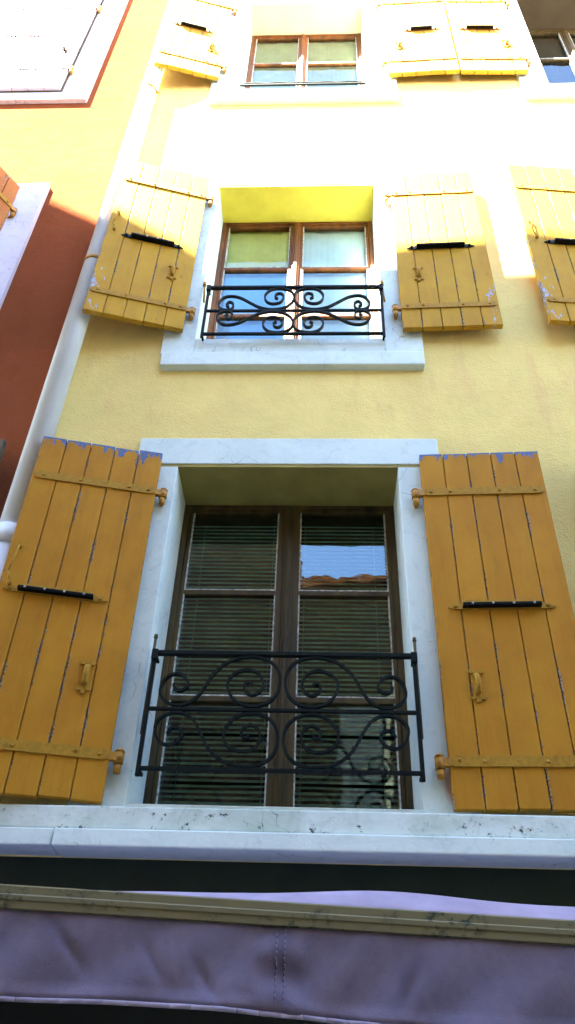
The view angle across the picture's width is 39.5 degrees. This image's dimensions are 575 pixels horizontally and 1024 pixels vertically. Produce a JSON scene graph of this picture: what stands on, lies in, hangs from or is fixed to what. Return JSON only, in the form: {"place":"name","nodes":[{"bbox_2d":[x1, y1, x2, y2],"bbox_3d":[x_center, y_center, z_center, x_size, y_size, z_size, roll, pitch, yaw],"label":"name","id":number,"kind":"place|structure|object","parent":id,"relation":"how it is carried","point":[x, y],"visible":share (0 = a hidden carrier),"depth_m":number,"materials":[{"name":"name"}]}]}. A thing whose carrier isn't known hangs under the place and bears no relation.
{"place":"outdoors","nodes":[
{"label":"outdoors","id":0,"kind":"place"},
{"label":"pavement","id":1,"kind":"structure","parent":0,"visible":0},
{"bbox_2d":[0,0,168,517],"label":"orange house","id":2,"kind":"structure","parent":1,"relation":"on","point":[72,73],"depth_m":6.14,"materials":[{"name":"paint"}]},
{"bbox_2d":[0,0,574,1023],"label":"yellow house","id":3,"kind":"structure","parent":1,"relation":"on","point":[288,590],"depth_m":4.16,"materials":[{"name":"beige paint"}]},
{"bbox_2d":[0,0,172,576],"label":"drainpipe","id":4,"kind":"object","parent":3,"relation":"attached to","point":[49,408],"visible":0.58,"depth_m":4.47,"materials":[{"name":"white metal"}]},
{"bbox_2d":[143,505,413,809],"bbox_3d":[-0.017,0.648,3.741,1.100,1.675,0.119,0,-39,2],"label":"window","id":5,"kind":"structure","parent":3,"relation":"in","point":[287,595],"depth_m":3.75,"materials":[{"name":"brown wood"}]},
{"bbox_2d":[0,884,574,1023],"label":"shop awning","id":6,"kind":"object","parent":3,"relation":"attached to","point":[360,957],"visible":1,"depth_m":2.24,"materials":[{"name":"purple fabric"}]},
{"bbox_2d":[206,221,378,338],"bbox_3d":[0.047,-1.465,5.391,1.095,1.677,0.083,0,-39,2],"label":"window","id":7,"kind":"structure","parent":3,"relation":"in","point":[266,253],"depth_m":5.58,"materials":[{"name":"red wood"}]},
{"bbox_2d":[245,33,363,88],"bbox_3d":[0.162,-4.058,7.475,1.090,1.835,0.083,0,-39,2],"label":"window","id":8,"kind":"structure","parent":3,"relation":"in","point":[315,57],"depth_m":7.78,"materials":[{"name":"red wood"}]},
{"bbox_2d":[528,29,574,83],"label":"window","id":9,"kind":"structure","parent":3,"relation":"in","point":[555,49],"depth_m":7.70,"materials":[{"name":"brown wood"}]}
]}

